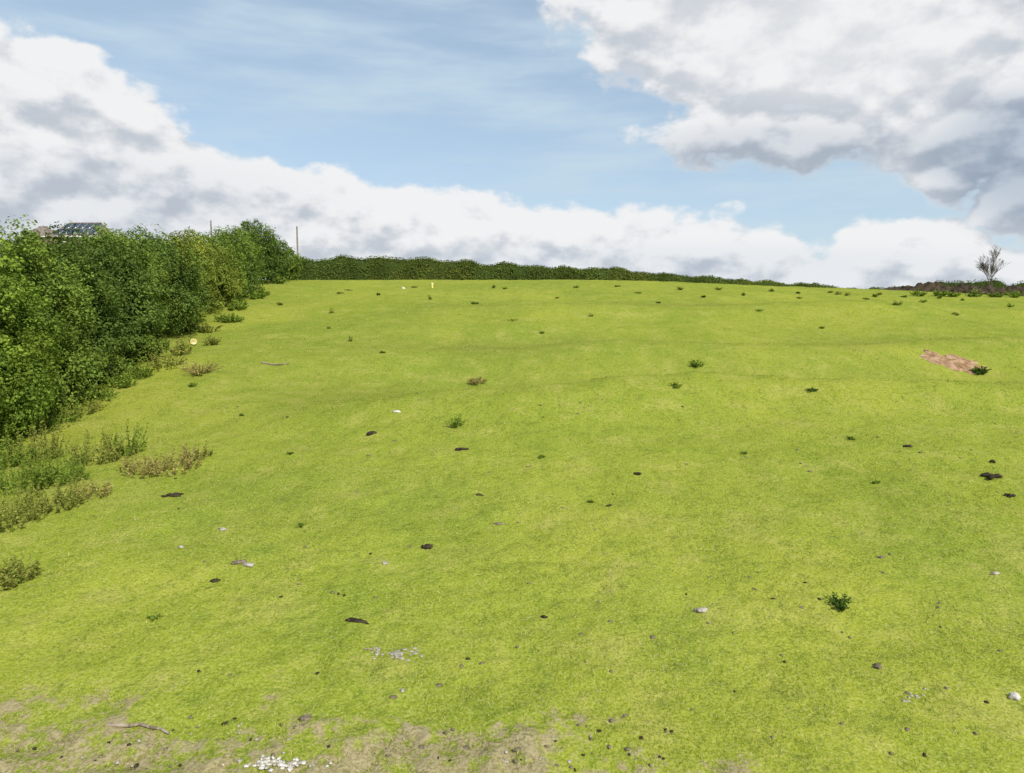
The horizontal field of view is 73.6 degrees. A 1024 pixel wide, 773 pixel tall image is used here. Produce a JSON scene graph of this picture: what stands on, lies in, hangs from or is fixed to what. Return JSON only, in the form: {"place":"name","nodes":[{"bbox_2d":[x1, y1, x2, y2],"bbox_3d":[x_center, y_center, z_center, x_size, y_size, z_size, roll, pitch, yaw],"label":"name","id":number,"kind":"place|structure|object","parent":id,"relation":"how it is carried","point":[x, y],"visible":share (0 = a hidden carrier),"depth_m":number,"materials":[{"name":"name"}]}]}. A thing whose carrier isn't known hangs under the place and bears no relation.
{"place":"outdoors","nodes":[
{"label":"outdoors","id":0,"kind":"place"},
{"bbox_2d":[0,279,1023,772],"bbox_3d":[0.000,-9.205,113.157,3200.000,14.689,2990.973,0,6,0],"label":"ground","id":1,"kind":"structure","parent":0,"point":[76,608],"depth_m":13.28,"materials":[{"name":"green plant"}]},
{"bbox_2d":[0,332,12,411],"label":"hedgerow bush","id":2,"kind":"object","parent":1,"relation":"on","point":[3,398],"visible":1,"depth_m":18.31,"materials":[{"name":"green plant"}]},
{"bbox_2d":[0,425,39,470],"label":"weed stand","id":3,"kind":"object","parent":1,"relation":"on","point":[3,459],"visible":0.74,"depth_m":18.05,"materials":[{"name":"green plant"}]},
{"bbox_2d":[0,552,42,590],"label":"weed stand","id":4,"kind":"object","parent":1,"relation":"on","point":[15,574],"visible":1,"depth_m":11.75,"materials":[{"name":"green plant"}]},
{"bbox_2d":[0,376,52,438],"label":"shrub","id":5,"kind":"object","parent":1,"relation":"on","point":[18,424],"visible":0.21,"depth_m":20.67,"materials":[{"name":"green plant"}]},
{"bbox_2d":[0,480,56,531],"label":"weed stand","id":6,"kind":"object","parent":1,"relation":"on","point":[15,516],"visible":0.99,"depth_m":14.09,"materials":[{"name":"green plant"}]},
{"bbox_2d":[0,443,62,494],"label":"weed stand","id":7,"kind":"object","parent":1,"relation":"on","point":[24,478],"visible":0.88,"depth_m":16.07,"materials":[{"name":"green plant"}]},
{"bbox_2d":[3,421,70,462],"bbox_3d":[-12.677,1.431,18.390,1.358,1.224,1.382,3,6,28],"label":"weed stand","id":8,"kind":"object","parent":1,"relation":"on","point":[54,444],"visible":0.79,"depth_m":18.31,"materials":[{"name":"green plant"}]},
{"bbox_2d":[0,233,76,451],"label":"hedgerow bush","id":9,"kind":"object","parent":1,"relation":"on","point":[13,292],"visible":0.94,"depth_m":20.33,"materials":[{"name":"green plant"}]},
{"bbox_2d":[18,413,60,435],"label":"foot weed","id":10,"kind":"object","parent":1,"relation":"on","point":[46,425],"visible":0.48,"depth_m":21.65,"materials":[{"name":"green plant"}]},
{"bbox_2d":[20,475,88,514],"bbox_3d":[-9.855,2.347,14.901,1.197,0.726,1.022,0,6,0],"label":"weed stand","id":11,"kind":"object","parent":1,"relation":"on","point":[60,499],"visible":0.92,"depth_m":14.82,"materials":[{"name":"green plant"}]},
{"bbox_2d":[0,215,111,415],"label":"hedgerow bush","id":12,"kind":"object","parent":1,"relation":"on","point":[67,309],"visible":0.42,"depth_m":24.11,"materials":[{"name":"green plant"}]},
{"bbox_2d":[28,444,92,488],"bbox_3d":[-10.884,1.876,16.453,1.239,1.071,1.338,-5,7,-41],"label":"weed stand","id":13,"kind":"object","parent":1,"relation":"on","point":[75,471],"visible":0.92,"depth_m":16.35,"materials":[{"name":"green plant"}]},
{"bbox_2d":[43,373,85,413],"bbox_3d":[-16.678,0.144,23.957,3.036,1.564,4.353,0,6,0],"label":"shrub","id":14,"kind":"object","parent":1,"relation":"on","point":[72,388],"visible":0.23,"depth_m":24.39,"materials":[{"name":"green plant"}]},
{"bbox_2d":[44,400,86,425],"bbox_3d":[-14.961,0.869,22.718,1.389,0.847,1.479,5,8,41],"label":"foot weed","id":15,"kind":"object","parent":1,"relation":"on","point":[67,417],"visible":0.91,"depth_m":22.78,"materials":[{"name":"green plant"}]},
{"bbox_2d":[19,222,118,246],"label":"house","id":16,"kind":"structure","parent":1,"relation":"on","point":[77,225],"depth_m":94.12,"materials":[{"name":"brick"}]},
{"bbox_2d":[0,220,145,383],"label":"hedgerow bush","id":17,"kind":"object","parent":1,"relation":"on","point":[110,331],"visible":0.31,"depth_m":27.32,"materials":[{"name":"green plant"}]},
{"bbox_2d":[56,396,110,415],"bbox_3d":[-15.023,0.704,23.944,1.740,0.681,1.480,-3,6,-28],"label":"foot weed","id":18,"kind":"object","parent":1,"relation":"on","point":[94,406],"visible":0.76,"depth_m":23.87,"materials":[{"name":"green plant"}]},
{"bbox_2d":[70,477,113,499],"bbox_3d":[-9.508,2.306,15.460,0.858,0.464,0.833,0,6,0],"label":"weed stand","id":19,"kind":"object","parent":1,"relation":"on","point":[106,491],"visible":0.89,"depth_m":15.46,"materials":[{"name":"green plant"}]},
{"bbox_2d":[63,429,126,465],"bbox_3d":[-10.934,1.591,18.009,1.466,0.970,1.405,-4,7,-33],"label":"weed stand","id":20,"kind":"object","parent":1,"relation":"on","point":[107,450],"visible":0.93,"depth_m":17.88,"materials":[{"name":"green plant"}]},
{"bbox_2d":[54,353,136,387],"bbox_3d":[-16.748,-0.718,26.996,2.943,1.446,4.218,0,6,0],"label":"shrub","id":21,"kind":"object","parent":1,"relation":"on","point":[122,365],"visible":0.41,"depth_m":27.10,"materials":[{"name":"green plant"}]},
{"bbox_2d":[83,384,119,400],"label":"foot weed","id":22,"kind":"object","parent":1,"relation":"on","point":[104,393],"visible":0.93,"depth_m":25.19,"materials":[{"name":"green plant"}]},
{"bbox_2d":[61,222,170,349],"bbox_3d":[-18.591,-4.156,30.913,5.795,6.484,7.239,0,6,0],"label":"hedgerow bush","id":23,"kind":"object","parent":1,"relation":"on","point":[138,302],"visible":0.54,"depth_m":30.70,"materials":[{"name":"green plant"}]},
{"bbox_2d":[105,369,139,388],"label":"foot weed","id":24,"kind":"object","parent":1,"relation":"on","point":[120,382],"visible":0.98,"depth_m":26.65,"materials":[{"name":"green plant"}]},
{"bbox_2d":[101,418,149,457],"bbox_3d":[-10.647,1.445,18.741,1.207,1.036,1.058,2,6,21],"label":"weed stand","id":25,"kind":"object","parent":1,"relation":"on","point":[130,448],"visible":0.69,"depth_m":18.72,"materials":[{"name":"green plant"}]},
{"bbox_2d":[79,226,174,333],"bbox_3d":[-20.220,-5.072,34.799,5.953,6.106,6.067,4,7,38],"label":"hedgerow bush","id":26,"kind":"object","parent":1,"relation":"on","point":[166,278],"visible":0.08,"depth_m":35.24,"materials":[{"name":"green plant"}]},
{"bbox_2d":[97,333,169,362],"bbox_3d":[-16.908,-1.801,30.452,2.847,1.513,4.164,-2,6,-17],"label":"shrub","id":27,"kind":"object","parent":1,"relation":"on","point":[137,352],"visible":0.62,"depth_m":29.96,"materials":[{"name":"green plant"}]},
{"bbox_2d":[105,722,169,734],"bbox_3d":[-4.563,4.169,8.398,0.847,0.079,0.134,1,6,7],"label":"stick","id":28,"kind":"object","parent":1,"relation":"on","point":[124,725],"visible":1,"depth_m":8.39,"materials":[{"name":"beige wood"}]},
{"bbox_2d":[126,359,155,378],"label":"foot weed","id":29,"kind":"object","parent":1,"relation":"on","point":[139,372],"visible":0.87,"depth_m":28.14,"materials":[{"name":"green plant"}]},
{"bbox_2d":[113,445,174,478],"bbox_3d":[-9.280,1.878,17.198,1.288,0.778,1.232,3,7,31],"label":"weed stand","id":30,"kind":"object","parent":1,"relation":"on","point":[145,470],"visible":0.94,"depth_m":17.11,"materials":[{"name":"brown plant"}]},
{"bbox_2d":[145,612,164,619],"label":"grass tuft","id":31,"kind":"object","parent":1,"relation":"on","point":[153,617],"visible":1,"depth_m":10.75,"materials":[{"name":"green plant"}]},
{"bbox_2d":[103,223,212,335],"bbox_3d":[-20.370,-5.881,38.817,6.294,6.256,7.623,0,6,0],"label":"hedgerow bush","id":32,"kind":"object","parent":1,"relation":"on","point":[185,300],"visible":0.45,"depth_m":38.43,"materials":[{"name":"green plant"}]},
{"bbox_2d":[141,350,187,370],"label":"foot weed","id":33,"kind":"object","parent":1,"relation":"on","point":[158,361],"visible":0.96,"depth_m":29.79,"materials":[{"name":"green plant"}]},
{"bbox_2d":[161,492,183,496],"bbox_3d":[-7.723,2.482,15.593,0.449,0.111,0.315,0,6,1],"label":"dung pat","id":34,"kind":"object","parent":1,"relation":"on","point":[175,494],"visible":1,"depth_m":15.51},
{"bbox_2d":[147,440,203,476],"bbox_3d":[-8.487,1.832,17.401,1.223,0.765,1.485,0,6,0],"label":"weed stand","id":35,"kind":"object","parent":1,"relation":"on","point":[158,469],"visible":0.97,"depth_m":17.42,"materials":[{"name":"brown plant"}]},
{"bbox_2d":[142,231,215,322],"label":"hedgerow bush","id":36,"kind":"object","parent":1,"relation":"on","point":[190,263],"visible":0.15,"depth_m":43.35,"materials":[{"name":"green plant"}]},
{"bbox_2d":[168,337,193,355],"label":"foot weed","id":37,"kind":"object","parent":1,"relation":"on","point":[182,347],"visible":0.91,"depth_m":32.91,"materials":[{"name":"green plant"}]},
{"bbox_2d":[187,382,197,386],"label":"nettle","id":38,"kind":"object","parent":1,"relation":"on","point":[191,384],"visible":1,"depth_m":26.97,"materials":[{"name":"green plant"}]},
{"bbox_2d":[159,226,228,314],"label":"hedgerow bush","id":39,"kind":"object","parent":1,"relation":"on","point":[217,269],"visible":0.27,"depth_m":47.29,"materials":[{"name":"green plant"}]},
{"bbox_2d":[184,443,214,460],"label":"weed stand","id":40,"kind":"object","parent":1,"relation":"on","point":[206,453],"visible":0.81,"depth_m":18.16,"materials":[{"name":"green plant"}]},
{"bbox_2d":[177,361,223,374],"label":"dock plant","id":41,"kind":"object","parent":1,"relation":"on","point":[199,371],"visible":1,"depth_m":29.05,"materials":[{"name":"brown plant"}]},
{"bbox_2d":[190,322,222,332],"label":"foot weed","id":42,"kind":"object","parent":1,"relation":"on","point":[207,328],"visible":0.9,"depth_m":40.74,"materials":[{"name":"green plant"}]},
{"bbox_2d":[201,335,221,344],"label":"nettle","id":43,"kind":"object","parent":1,"relation":"on","point":[210,341],"visible":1,"depth_m":35.64,"materials":[{"name":"green plant"}]},
{"bbox_2d":[209,578,220,582],"bbox_3d":[-5.166,3.377,11.908,0.192,0.088,0.117,1,6,8],"label":"dung pat","id":44,"kind":"object","parent":1,"relation":"on","point":[214,580],"visible":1,"depth_m":11.88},
{"bbox_2d":[184,230,246,309],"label":"hedgerow bush","id":45,"kind":"object","parent":1,"relation":"on","point":[222,287],"visible":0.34,"depth_m":51.28,"materials":[{"name":"green plant"}]},
{"bbox_2d":[180,226,252,301],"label":"hedgerow bush","id":46,"kind":"object","parent":1,"relation":"on","point":[236,257],"visible":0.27,"depth_m":55.74,"materials":[{"name":"green plant"}]},
{"bbox_2d":[213,312,243,322],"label":"foot weed","id":47,"kind":"object","parent":1,"relation":"on","point":[228,318],"visible":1,"depth_m":44.60,"materials":[{"name":"green plant"}]},
{"bbox_2d":[205,229,263,297],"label":"hedgerow bush","id":48,"kind":"object","parent":1,"relation":"on","point":[251,274],"visible":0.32,"depth_m":60.48,"materials":[{"name":"green plant"}]},
{"bbox_2d":[202,225,267,290],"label":"hedgerow bush","id":49,"kind":"object","parent":1,"relation":"on","point":[260,274],"visible":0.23,"depth_m":64.68,"materials":[{"name":"green plant"}]},
{"bbox_2d":[228,299,248,309],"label":"foot weed","id":50,"kind":"object","parent":1,"relation":"on","point":[236,305],"visible":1,"depth_m":51.13,"materials":[{"name":"green plant"}]},
{"bbox_2d":[231,559,246,564],"bbox_3d":[-4.953,3.186,12.411,0.268,0.079,0.161,-2,6,-15],"label":"dried pat","id":51,"kind":"object","parent":1,"relation":"on","point":[238,562],"visible":1,"depth_m":12.38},
{"bbox_2d":[242,562,254,566],"bbox_3d":[-4.770,3.218,12.380,0.239,0.075,0.154,1,6,8],"label":"stone","id":52,"kind":"object","parent":1,"relation":"on","point":[247,564],"visible":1,"depth_m":12.34,"materials":[{"name":"white stone"}]},
{"bbox_2d":[245,291,265,298],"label":"foot weed","id":53,"kind":"object","parent":1,"relation":"on","point":[254,295],"visible":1,"depth_m":59.42,"materials":[{"name":"green plant"}]},
{"bbox_2d":[227,218,286,283],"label":"hedgerow tree","id":54,"kind":"object","parent":1,"relation":"on","point":[268,275],"visible":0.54,"depth_m":74.48,"materials":[{"name":"green plant"}]},
{"bbox_2d":[250,285,270,295],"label":"foot weed","id":55,"kind":"object","parent":1,"relation":"on","point":[261,290],"visible":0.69,"depth_m":61.44,"materials":[{"name":"green plant"}]},
{"bbox_2d":[261,362,288,364],"bbox_3d":[-10.786,-1.053,31.117,1.291,0.151,0.242,0,6,4],"label":"stick","id":56,"kind":"object","parent":1,"relation":"on","point":[273,363],"visible":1,"depth_m":31.04,"materials":[{"name":"beige wood"}]},
{"bbox_2d":[258,229,295,281],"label":"hedgerow bush","id":57,"kind":"object","parent":1,"relation":"on","point":[284,272],"visible":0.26,"depth_m":78.93,"materials":[{"name":"green plant"}]},
{"bbox_2d":[273,275,285,283],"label":"shrub","id":58,"kind":"object","parent":1,"relation":"on","point":[279,279],"visible":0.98,"depth_m":74.61,"materials":[{"name":"green plant"}]},
{"bbox_2d":[281,246,303,280],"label":"hedgerow bush","id":59,"kind":"object","parent":1,"relation":"on","point":[297,269],"visible":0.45,"depth_m":82.99,"materials":[{"name":"green plant"}]},
{"bbox_2d":[296,226,298,256],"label":"utility pole","id":60,"kind":"object","parent":1,"relation":"on","point":[297,239],"visible":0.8,"depth_m":102.23,"materials":[{"name":"grey wood"}]},
{"bbox_2d":[298,714,311,720],"bbox_3d":[-2.579,4.139,8.534,0.180,0.078,0.125,0,6,-2],"label":"stone","id":61,"kind":"object","parent":1,"relation":"on","point":[306,717],"visible":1,"depth_m":8.51,"materials":[{"name":"beige stone"}]},
{"bbox_2d":[345,617,368,623],"bbox_3d":[-2.377,3.623,10.568,0.431,0.076,0.138,2,6,22],"label":"dung pat","id":62,"kind":"object","parent":1,"relation":"on","point":[356,620],"visible":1,"depth_m":10.55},
{"bbox_2d":[366,431,376,435],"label":"dung pat","id":63,"kind":"object","parent":1,"relation":"on","point":[371,433],"visible":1,"depth_m":19.99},
{"bbox_2d":[421,544,432,549],"bbox_3d":[-1.623,3.053,13.040,0.237,0.103,0.182,-1,6,-11],"label":"dung pat","id":64,"kind":"object","parent":1,"relation":"on","point":[427,546],"visible":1,"depth_m":12.99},
{"bbox_2d":[444,412,468,427],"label":"nettle","id":65,"kind":"object","parent":1,"relation":"on","point":[456,424],"visible":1,"depth_m":20.29,"materials":[{"name":"green plant"}]},
{"bbox_2d":[455,447,468,450],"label":"dung pat","id":66,"kind":"object","parent":1,"relation":"on","point":[459,449],"visible":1,"depth_m":18.50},
{"bbox_2d":[467,376,488,384],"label":"dock plant","id":67,"kind":"object","parent":1,"relation":"on","point":[473,381],"visible":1,"depth_m":30.10,"materials":[{"name":"brown plant"}]},
{"bbox_2d":[290,254,884,288],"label":"hedge","id":68,"kind":"object","parent":1,"relation":"on","point":[341,267],"visible":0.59,"depth_m":94.88,"materials":[{"name":"green plant"}]},
{"bbox_2d":[669,382,681,387],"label":"nettle","id":69,"kind":"object","parent":1,"relation":"on","point":[675,385],"visible":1,"depth_m":23.24,"materials":[{"name":"green plant"}]},
{"bbox_2d":[688,360,705,366],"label":"nettle","id":70,"kind":"object","parent":1,"relation":"on","point":[694,363],"visible":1,"depth_m":31.85,"materials":[{"name":"green plant"}]},
{"bbox_2d":[694,607,708,612],"bbox_3d":[3.021,3.569,10.922,0.223,0.088,0.175,-5,7,-40],"label":"stone","id":71,"kind":"object","parent":1,"relation":"on","point":[703,609],"visible":1,"depth_m":10.89,"materials":[{"name":"white stone"}]},
{"bbox_2d":[805,387,817,391],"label":"nettle","id":72,"kind":"object","parent":1,"relation":"on","point":[811,390],"visible":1,"depth_m":22.86,"materials":[{"name":"green plant"}]},
{"bbox_2d":[823,592,851,610],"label":"thistle","id":73,"kind":"object","parent":1,"relation":"on","point":[840,604],"visible":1,"depth_m":11.03,"materials":[{"name":"green plant"}]},
{"bbox_2d":[873,663,881,669],"bbox_3d":[5.111,3.903,9.539,0.188,0.087,0.119,-3,6,-28],"label":"dried pat","id":74,"kind":"object","parent":1,"relation":"on","point":[878,666],"visible":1,"depth_m":9.51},
{"bbox_2d":[908,289,928,295],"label":"weed clump","id":75,"kind":"object","parent":1,"relation":"on","point":[916,293],"visible":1,"depth_m":73.57,"materials":[{"name":"green plant"}]},
{"bbox_2d":[932,289,947,296],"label":"weed clump","id":76,"kind":"object","parent":1,"relation":"on","point":[935,293],"visible":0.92,"depth_m":73.87,"materials":[{"name":"green plant"}]},
{"bbox_2d":[879,281,1023,295],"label":"soil heap","id":77,"kind":"object","parent":1,"relation":"on","point":[940,287],"visible":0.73,"depth_m":91.92,"materials":[{"name":"brown soil"}]},
{"bbox_2d":[920,350,984,373],"bbox_3d":[21.135,-1.149,32.830,2.846,1.130,2.170,5,8,43],"label":"soil scar","id":78,"kind":"object","parent":1,"relation":"on","point":[954,362],"visible":1,"depth_m":32.69},
{"bbox_2d":[946,290,961,296],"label":"weed clump","id":79,"kind":"object","parent":1,"relation":"on","point":[950,294],"visible":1,"depth_m":73.28,"materials":[{"name":"green plant"}]},
{"bbox_2d":[892,278,1023,287],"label":"hedge","id":80,"kind":"object","parent":1,"relation":"on","point":[997,283],"visible":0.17,"depth_m":114.36,"materials":[{"name":"green plant"}]},
{"bbox_2d":[965,289,983,296],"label":"weed clump","id":81,"kind":"object","parent":1,"relation":"on","point":[971,294],"visible":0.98,"depth_m":73.91,"materials":[{"name":"green plant"}]},
{"bbox_2d":[970,366,991,374],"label":"nettle","id":82,"kind":"object","parent":1,"relation":"on","point":[980,371],"visible":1,"depth_m":31.67,"materials":[{"name":"green plant"}]},
{"bbox_2d":[980,472,1002,479],"bbox_3d":[11.425,2.130,16.367,0.471,0.134,0.369,-2,6,-23],"label":"dung pat","id":83,"kind":"object","parent":1,"relation":"on","point":[989,476],"visible":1,"depth_m":16.28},
{"bbox_2d":[976,246,1010,285],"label":"bare tree","id":84,"kind":"object","parent":1,"relation":"on","point":[985,267],"visible":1,"depth_m":106.62,"materials":[{"name":"grey plant"}]},
{"bbox_2d":[987,291,1004,296],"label":"weed clump","id":85,"kind":"object","parent":1,"relation":"on","point":[995,294],"visible":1,"depth_m":73.47,"materials":[{"name":"green plant"}]},
{"bbox_2d":[1003,493,1015,497],"bbox_3d":[11.207,2.455,15.427,0.280,0.107,0.193,-3,6,-29],"label":"dung pat","id":86,"kind":"object","parent":1,"relation":"on","point":[1009,495],"visible":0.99,"depth_m":15.39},
{"bbox_2d":[1008,692,1020,700],"bbox_3d":[6.520,4.038,8.878,0.188,0.135,0.130,-6,9,-48],"label":"stone","id":87,"kind":"object","parent":1,"relation":"on","point":[1014,695],"visible":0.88,"depth_m":8.86,"materials":[{"name":"white stone"}]},
{"bbox_2d":[1005,289,1023,297],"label":"weed clump","id":88,"kind":"object","parent":1,"relation":"on","point":[1013,294],"visible":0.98,"depth_m":73.03,"materials":[{"name":"green plant"}]},
{"bbox_2d":[0,0,1023,288],"label":"sky","id":89,"kind":"structure","parent":0,"point":[859,144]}
]}

